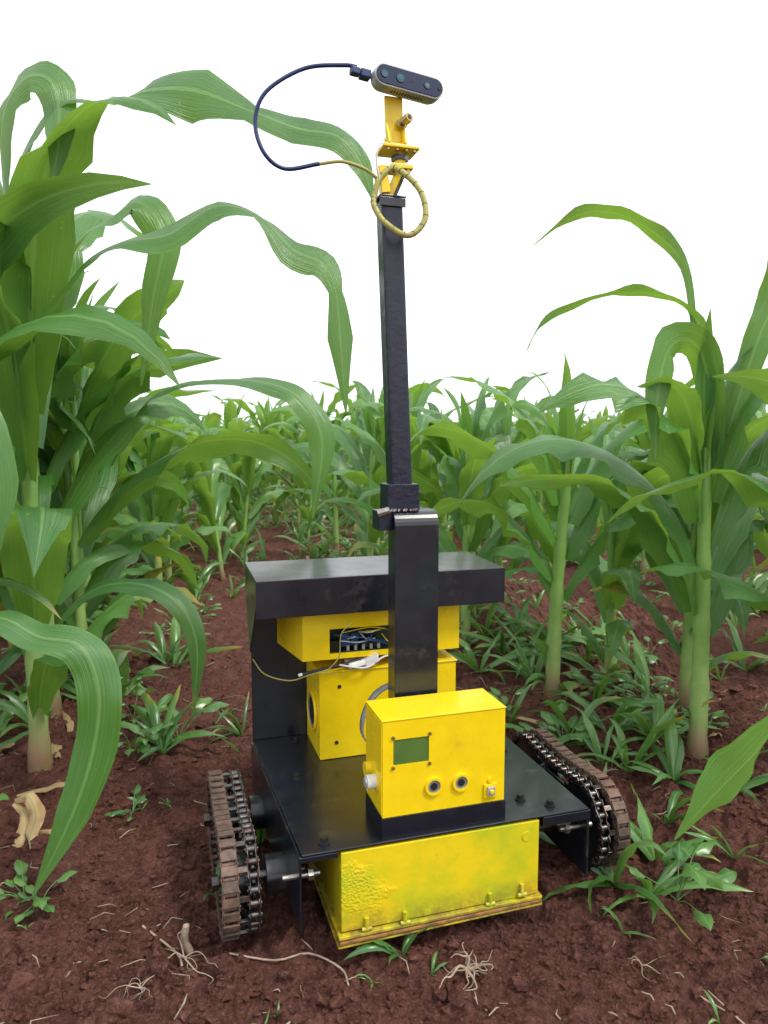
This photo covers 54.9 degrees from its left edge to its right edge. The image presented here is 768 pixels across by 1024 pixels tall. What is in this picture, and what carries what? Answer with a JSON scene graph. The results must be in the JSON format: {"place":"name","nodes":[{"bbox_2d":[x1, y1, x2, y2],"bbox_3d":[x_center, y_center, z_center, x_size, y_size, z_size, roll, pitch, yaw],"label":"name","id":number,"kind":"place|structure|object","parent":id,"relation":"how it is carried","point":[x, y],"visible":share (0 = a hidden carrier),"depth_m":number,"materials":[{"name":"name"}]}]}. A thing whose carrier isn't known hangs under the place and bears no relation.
{"place":"outdoors","nodes":[
{"label":"outdoors","id":0,"kind":"place"},
{"bbox_2d":[0,476,767,1023],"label":"ground","id":1,"kind":"structure","parent":0,"point":[226,626],"depth_m":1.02,"materials":[{"name":"red soil"}]},
{"bbox_2d":[0,859,51,919],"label":"broadleaf weed","id":2,"kind":"object","parent":1,"relation":"on","point":[20,867],"visible":0.93,"depth_m":0.96,"materials":[{"name":"green plant"}]},
{"bbox_2d":[12,792,51,848],"bbox_3d":[-0.518,0.462,1.088,0.080,0.083,0.067,0,6,0],"label":"dry husk","id":3,"kind":"object","parent":1,"relation":"on","point":[32,814],"visible":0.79,"depth_m":1.10,"materials":[{"name":"beige plant"}]},
{"bbox_2d":[0,382,82,564],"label":"corn plant","id":4,"kind":"object","parent":1,"relation":"on","point":[78,387],"visible":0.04,"depth_m":1.58,"materials":[{"name":"green plant"}]},
{"bbox_2d":[14,870,76,923],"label":"broadleaf weed","id":5,"kind":"object","parent":1,"relation":"on","point":[65,876],"visible":0.92,"depth_m":0.95,"materials":[{"name":"green plant"}]},
{"bbox_2d":[0,355,107,576],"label":"corn plant","id":6,"kind":"object","parent":1,"relation":"on","point":[76,423],"visible":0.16,"depth_m":1.46,"materials":[{"name":"green plant"}]},
{"bbox_2d":[0,411,121,896],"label":"corn plant","id":7,"kind":"object","parent":1,"relation":"on","point":[88,659],"visible":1,"depth_m":0.90,"materials":[{"name":"green plant"}]},
{"bbox_2d":[47,335,96,447],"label":"corn plant","id":8,"kind":"object","parent":1,"relation":"on","point":[63,419],"visible":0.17,"depth_m":1.48,"materials":[{"name":"green plant"}]},
{"bbox_2d":[0,281,169,681],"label":"corn plant","id":9,"kind":"object","parent":1,"relation":"on","point":[96,502],"visible":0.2,"depth_m":1.72,"materials":[{"name":"green plant"}]},
{"bbox_2d":[0,172,180,619],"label":"corn plant","id":10,"kind":"object","parent":1,"relation":"on","point":[29,211],"visible":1,"depth_m":1.05,"materials":[{"name":"green plant"}]},
{"bbox_2d":[69,471,141,582],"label":"corn plant","id":11,"kind":"object","parent":1,"relation":"on","point":[124,482],"visible":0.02,"depth_m":2.02,"materials":[{"name":"green plant"}]},
{"bbox_2d":[0,305,221,718],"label":"corn plant","id":12,"kind":"object","parent":1,"relation":"on","point":[114,440],"visible":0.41,"depth_m":1.55,"materials":[{"name":"green plant"}]},
{"bbox_2d":[104,784,146,820],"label":"broadleaf weed","id":13,"kind":"object","parent":1,"relation":"on","point":[139,798],"visible":1,"depth_m":1.18,"materials":[{"name":"green plant"}]},
{"bbox_2d":[65,425,191,607],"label":"corn plant","id":14,"kind":"object","parent":1,"relation":"on","point":[104,539],"visible":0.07,"depth_m":1.98,"materials":[{"name":"green plant"}]},
{"bbox_2d":[119,452,145,527],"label":"corn plant","id":15,"kind":"object","parent":1,"relation":"on","point":[142,454],"visible":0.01,"depth_m":2.99,"materials":[{"name":"green plant"}]},
{"bbox_2d":[84,417,184,605],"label":"corn plant","id":16,"kind":"object","parent":1,"relation":"on","point":[141,569],"visible":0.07,"depth_m":2.38,"materials":[{"name":"green plant"}]},
{"bbox_2d":[54,269,215,624],"bbox_3d":[-0.887,-0.087,1.810,0.943,1.027,0.262,-4,7,-33],"label":"corn plant","id":17,"kind":"object","parent":1,"relation":"on","point":[169,480],"visible":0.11,"depth_m":2.00,"materials":[{"name":"green plant"}]},
{"bbox_2d":[99,969,171,1000],"bbox_3d":[-0.273,0.528,0.817,0.080,0.012,0.032,-3,7,-23],"label":"root cluster","id":18,"kind":"object","parent":1,"relation":"on","point":[140,987],"visible":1,"depth_m":0.82,"materials":[{"name":"plant"}]},
{"bbox_2d":[106,389,210,527],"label":"corn plant","id":19,"kind":"object","parent":1,"relation":"on","point":[123,519],"visible":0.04,"depth_m":2.61,"materials":[{"name":"green plant"}]},
{"bbox_2d":[120,413,203,515],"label":"corn plant","id":20,"kind":"object","parent":1,"relation":"on","point":[123,509],"depth_m":3.77,"materials":[{"name":"green plant"}]},
{"bbox_2d":[133,417,194,584],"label":"corn plant","id":21,"kind":"object","parent":1,"relation":"on","point":[170,538],"visible":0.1,"depth_m":2.99,"materials":[{"name":"green plant"}]},
{"bbox_2d":[0,278,335,640],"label":"corn plant","id":22,"kind":"object","parent":1,"relation":"on","point":[105,415],"visible":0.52,"depth_m":1.57,"materials":[{"name":"green plant"}]},
{"bbox_2d":[165,417,193,436],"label":"corn plant","id":23,"kind":"object","parent":1,"relation":"on","point":[186,430],"visible":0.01,"depth_m":4.11,"materials":[{"name":"green plant"}]},
{"bbox_2d":[134,693,227,761],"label":"grass weed","id":24,"kind":"object","parent":1,"relation":"on","point":[161,747],"depth_m":1.41,"materials":[{"name":"green plant"}]},
{"bbox_2d":[122,418,246,604],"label":"corn plant","id":25,"kind":"object","parent":1,"relation":"on","point":[158,447],"visible":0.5,"depth_m":2.64,"materials":[{"name":"green plant"}]},
{"bbox_2d":[143,396,229,576],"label":"corn plant","id":26,"kind":"object","parent":1,"relation":"on","point":[189,422],"visible":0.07,"depth_m":3.21,"materials":[{"name":"green plant"}]},
{"bbox_2d":[0,61,373,773],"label":"corn plant","id":27,"kind":"object","parent":1,"relation":"on","point":[42,275],"visible":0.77,"depth_m":1.14,"materials":[{"name":"green plant"}]},
{"bbox_2d":[177,490,197,552],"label":"corn plant","id":28,"kind":"object","parent":1,"relation":"on","point":[184,506],"visible":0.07,"depth_m":3.77,"materials":[{"name":"green plant"}]},
{"bbox_2d":[160,923,221,983],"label":"dry roots","id":29,"kind":"object","parent":1,"relation":"on","point":[183,956],"visible":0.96,"depth_m":0.87,"materials":[{"name":"plant"}]},
{"bbox_2d":[202,693,248,744],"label":"grass weed","id":30,"kind":"object","parent":1,"relation":"on","point":[236,732],"depth_m":1.54,"materials":[{"name":"green plant"}]},
{"bbox_2d":[203,857,258,900],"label":"grass weed","id":31,"kind":"object","parent":1,"relation":"on","point":[218,873],"depth_m":1.01,"materials":[{"name":"green plant"}]},
{"bbox_2d":[142,923,349,985],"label":"dry twig","id":32,"kind":"object","parent":1,"relation":"on","point":[187,947],"visible":1,"depth_m":0.88,"materials":[{"name":"plant"}]},
{"bbox_2d":[242,812,282,847],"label":"grass weed","id":33,"kind":"object","parent":1,"relation":"on","point":[261,834],"depth_m":1.12,"materials":[{"name":"green plant"}]},
{"bbox_2d":[269,406,369,553],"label":"corn plant","id":34,"kind":"object","parent":1,"relation":"on","point":[306,458],"visible":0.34,"depth_m":3.62,"materials":[{"name":"green plant"}]},
{"bbox_2d":[291,381,386,555],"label":"corn plant","id":35,"kind":"object","parent":1,"relation":"on","point":[365,419],"visible":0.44,"depth_m":3.08,"materials":[{"name":"green plant"}]},
{"bbox_2d":[0,552,721,796],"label":"dead leaf litter","id":36,"kind":"object","parent":1,"relation":"on","point":[70,728],"visible":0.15,"depth_m":1.47,"materials":[{"name":"beige plant"}]},
{"bbox_2d":[298,381,444,555],"bbox_3d":[-0.026,-0.154,3.268,0.883,0.860,0.314,4,7,30],"label":"corn plant","id":37,"kind":"object","parent":1,"relation":"on","point":[363,513],"visible":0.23,"depth_m":3.29,"materials":[{"name":"green plant"}]},
{"bbox_2d":[0,540,759,810],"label":"broadleaf undergrowth","id":38,"kind":"object","parent":1,"relation":"on","point":[160,727],"visible":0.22,"depth_m":1.65,"materials":[{"name":"green plant"}]},
{"bbox_2d":[0,484,767,754],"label":"undergrowth","id":39,"kind":"object","parent":1,"relation":"on","point":[536,645],"visible":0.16,"depth_m":1.98,"materials":[{"name":"green plant"}]},
{"bbox_2d":[0,608,767,1023],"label":"straw litter","id":40,"kind":"object","parent":1,"relation":"on","point":[360,946],"visible":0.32,"depth_m":0.91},
{"bbox_2d":[344,924,432,962],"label":"grass weed","id":41,"kind":"object","parent":1,"relation":"on","point":[381,945],"depth_m":0.87,"materials":[{"name":"green plant"}]},
{"bbox_2d":[17,631,767,1023],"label":"seedlings","id":42,"kind":"object","parent":1,"relation":"on","point":[167,801],"visible":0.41,"depth_m":0.87,"materials":[{"name":"green plant"}]},
{"bbox_2d":[303,376,493,556],"bbox_3d":[0.068,-0.087,2.697,0.708,0.832,0.344,0,6,4],"label":"corn plant","id":43,"kind":"object","parent":1,"relation":"on","point":[359,477],"visible":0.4,"depth_m":2.72,"materials":[{"name":"green plant"}]},
{"bbox_2d":[380,402,442,508],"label":"corn plant","id":44,"kind":"object","parent":1,"relation":"on","point":[423,461],"visible":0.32,"depth_m":2.54,"materials":[{"name":"green plant"}]},
{"bbox_2d":[203,63,630,949],"bbox_3d":[0.036,-0.015,1.022,0.567,1.056,0.351,-2,6,-17],"label":"tracked robot","id":45,"kind":"object","parent":1,"relation":"on","point":[411,787],"visible":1,"depth_m":0.94,"materials":[{"name":"black paint"}]},
{"bbox_2d":[431,951,447,976],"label":"grass weed","id":46,"kind":"object","parent":1,"relation":"on","point":[433,964],"depth_m":0.86,"materials":[{"name":"green plant"}]},
{"bbox_2d":[355,424,554,644],"bbox_3d":[0.234,0.078,2.079,0.618,0.655,0.300,6,8,43],"label":"corn plant","id":47,"kind":"object","parent":1,"relation":"on","point":[456,479],"visible":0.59,"depth_m":2.04,"materials":[{"name":"green plant"}]},
{"bbox_2d":[439,942,493,990],"bbox_3d":[0.093,0.521,0.842,0.052,0.019,0.079,4,7,32],"label":"root cluster","id":48,"kind":"object","parent":1,"relation":"on","point":[469,968],"visible":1,"depth_m":0.84,"materials":[{"name":"plant"}]},
{"bbox_2d":[409,371,550,619],"bbox_3d":[0.283,-0.030,2.298,0.740,0.811,0.245,-5,8,-42],"label":"corn plant","id":49,"kind":"object","parent":1,"relation":"on","point":[448,446],"visible":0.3,"depth_m":2.26,"materials":[{"name":"green plant"}]},
{"bbox_2d":[435,392,580,617],"bbox_3d":[0.365,-0.033,2.402,0.271,0.786,0.702,-3,7,-27],"label":"corn plant","id":50,"kind":"object","parent":1,"relation":"on","point":[503,425],"visible":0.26,"depth_m":2.38,"materials":[{"name":"green plant"}]},
{"bbox_2d":[505,682,535,728],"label":"grass weed","id":51,"kind":"object","parent":1,"relation":"on","point":[517,706],"depth_m":1.56,"materials":[{"name":"green plant"}]},
{"bbox_2d":[483,612,574,682],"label":"grass weed","id":52,"kind":"object","parent":1,"relation":"on","point":[525,671],"depth_m":1.78,"materials":[{"name":"green plant"}]},
{"bbox_2d":[490,415,602,634],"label":"corn plant","id":53,"kind":"object","parent":1,"relation":"on","point":[512,509],"visible":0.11,"depth_m":2.12,"materials":[{"name":"green plant"}]},
{"bbox_2d":[410,351,713,700],"bbox_3d":[0.402,0.050,1.634,0.711,0.791,0.195,0,6,-2],"label":"corn plant","id":54,"kind":"object","parent":1,"relation":"on","point":[584,514],"visible":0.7,"depth_m":1.62,"materials":[{"name":"green plant"}]},
{"bbox_2d":[525,696,621,743],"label":"grass weed","id":55,"kind":"object","parent":1,"relation":"on","point":[592,706],"depth_m":1.48,"materials":[{"name":"green plant"}]},
{"bbox_2d":[587,760,606,773],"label":"grass weed","id":56,"kind":"object","parent":1,"relation":"on","point":[605,769],"depth_m":1.28,"materials":[{"name":"green plant"}]},
{"bbox_2d":[537,670,667,709],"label":"grass weed","id":57,"kind":"object","parent":1,"relation":"on","point":[599,689],"depth_m":1.60,"materials":[{"name":"green plant"}]},
{"bbox_2d":[544,691,664,744],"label":"grass weed","id":58,"kind":"object","parent":1,"relation":"on","point":[636,706],"depth_m":1.46,"materials":[{"name":"green plant"}]},
{"bbox_2d":[458,203,767,759],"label":"corn plant","id":59,"kind":"object","parent":1,"relation":"on","point":[701,430],"visible":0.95,"depth_m":1.30,"materials":[{"name":"green plant"}]},
{"bbox_2d":[539,831,690,939],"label":"grass weed","id":60,"kind":"object","parent":1,"relation":"on","point":[605,878],"depth_m":1.00,"materials":[{"name":"green plant"}]},
{"bbox_2d":[580,710,652,765],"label":"grass weed","id":61,"kind":"object","parent":1,"relation":"on","point":[594,746],"depth_m":1.38,"materials":[{"name":"green plant"}]},
{"bbox_2d":[601,906,649,938],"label":"grass weed","id":62,"kind":"object","parent":1,"relation":"on","point":[619,923],"depth_m":0.93,"materials":[{"name":"green plant"}]},
{"bbox_2d":[548,416,713,685],"bbox_3d":[0.585,0.111,1.794,0.251,0.693,0.684,-1,6,-10],"label":"corn plant","id":63,"kind":"object","parent":1,"relation":"on","point":[624,549],"visible":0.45,"depth_m":1.78,"materials":[{"name":"green plant"}]},
{"bbox_2d":[577,696,688,773],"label":"grass weed","id":64,"kind":"object","parent":1,"relation":"on","point":[658,726],"depth_m":1.32,"materials":[{"name":"green plant"}]},
{"bbox_2d":[628,956,668,980],"bbox_3d":[0.307,0.523,0.856,0.054,0.017,0.041,0,6,0],"label":"root cluster","id":65,"kind":"object","parent":1,"relation":"on","point":[645,965],"visible":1,"depth_m":0.86,"materials":[{"name":"plant"}]},
{"bbox_2d":[615,707,702,788],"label":"grass weed","id":66,"kind":"object","parent":1,"relation":"on","point":[672,762],"depth_m":1.29,"materials":[{"name":"green plant"}]},
{"bbox_2d":[611,693,719,764],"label":"grass weed","id":67,"kind":"object","parent":1,"relation":"on","point":[658,713],"depth_m":1.39,"materials":[{"name":"green plant"}]},
{"bbox_2d":[623,782,719,870],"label":"grass weed","id":68,"kind":"object","parent":1,"relation":"on","point":[644,832],"depth_m":1.10,"materials":[{"name":"green plant"}]},
{"bbox_2d":[585,403,767,708],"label":"corn plant","id":69,"kind":"object","parent":1,"relation":"on","point":[755,429],"visible":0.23,"depth_m":1.63,"materials":[{"name":"green plant"}]},
{"bbox_2d":[601,842,752,922],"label":"grass weed","id":70,"kind":"object","parent":1,"relation":"on","point":[667,880],"depth_m":0.99,"materials":[{"name":"green plant"}]},
{"bbox_2d":[637,790,723,826],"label":"grass weed","id":71,"kind":"object","parent":1,"relation":"on","point":[672,807],"depth_m":1.17,"materials":[{"name":"green plant"}]},
{"bbox_2d":[625,838,736,930],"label":"broadleaf weed","id":72,"kind":"object","parent":1,"relation":"on","point":[691,871],"visible":0.99,"depth_m":0.99,"materials":[{"name":"green plant"}]},
{"bbox_2d":[606,369,767,610],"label":"corn plant","id":73,"kind":"object","parent":1,"relation":"on","point":[752,491],"visible":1,"depth_m":1.12,"materials":[{"name":"green plant"}]},
{"bbox_2d":[674,716,767,839],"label":"corn plant","id":74,"kind":"object","parent":1,"relation":"on","point":[725,775],"visible":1,"depth_m":0.63,"materials":[{"name":"green plant"}]},
{"bbox_2d":[685,825,767,863],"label":"grass weed","id":75,"kind":"object","parent":1,"relation":"on","point":[706,836],"depth_m":1.05,"materials":[{"name":"green plant"}]},
{"bbox_2d":[703,750,767,804],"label":"grass weed","id":76,"kind":"object","parent":1,"relation":"on","point":[757,780],"depth_m":1.22,"materials":[{"name":"green plant"}]},
{"bbox_2d":[752,473,767,520],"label":"corn plant","id":77,"kind":"object","parent":1,"relation":"on","point":[763,512],"visible":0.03,"depth_m":1.47,"materials":[{"name":"green plant"}]},
{"bbox_2d":[0,0,767,426],"label":"sky","id":78,"kind":"structure","parent":0,"point":[657,110],"materials":[{"name":"white"}]},
{"bbox_2d":[125,377,767,589],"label":"corn field","id":79,"kind":"structure","parent":0,"point":[218,497],"depth_m":3.63,"materials":[{"name":"green plant"}]}
]}

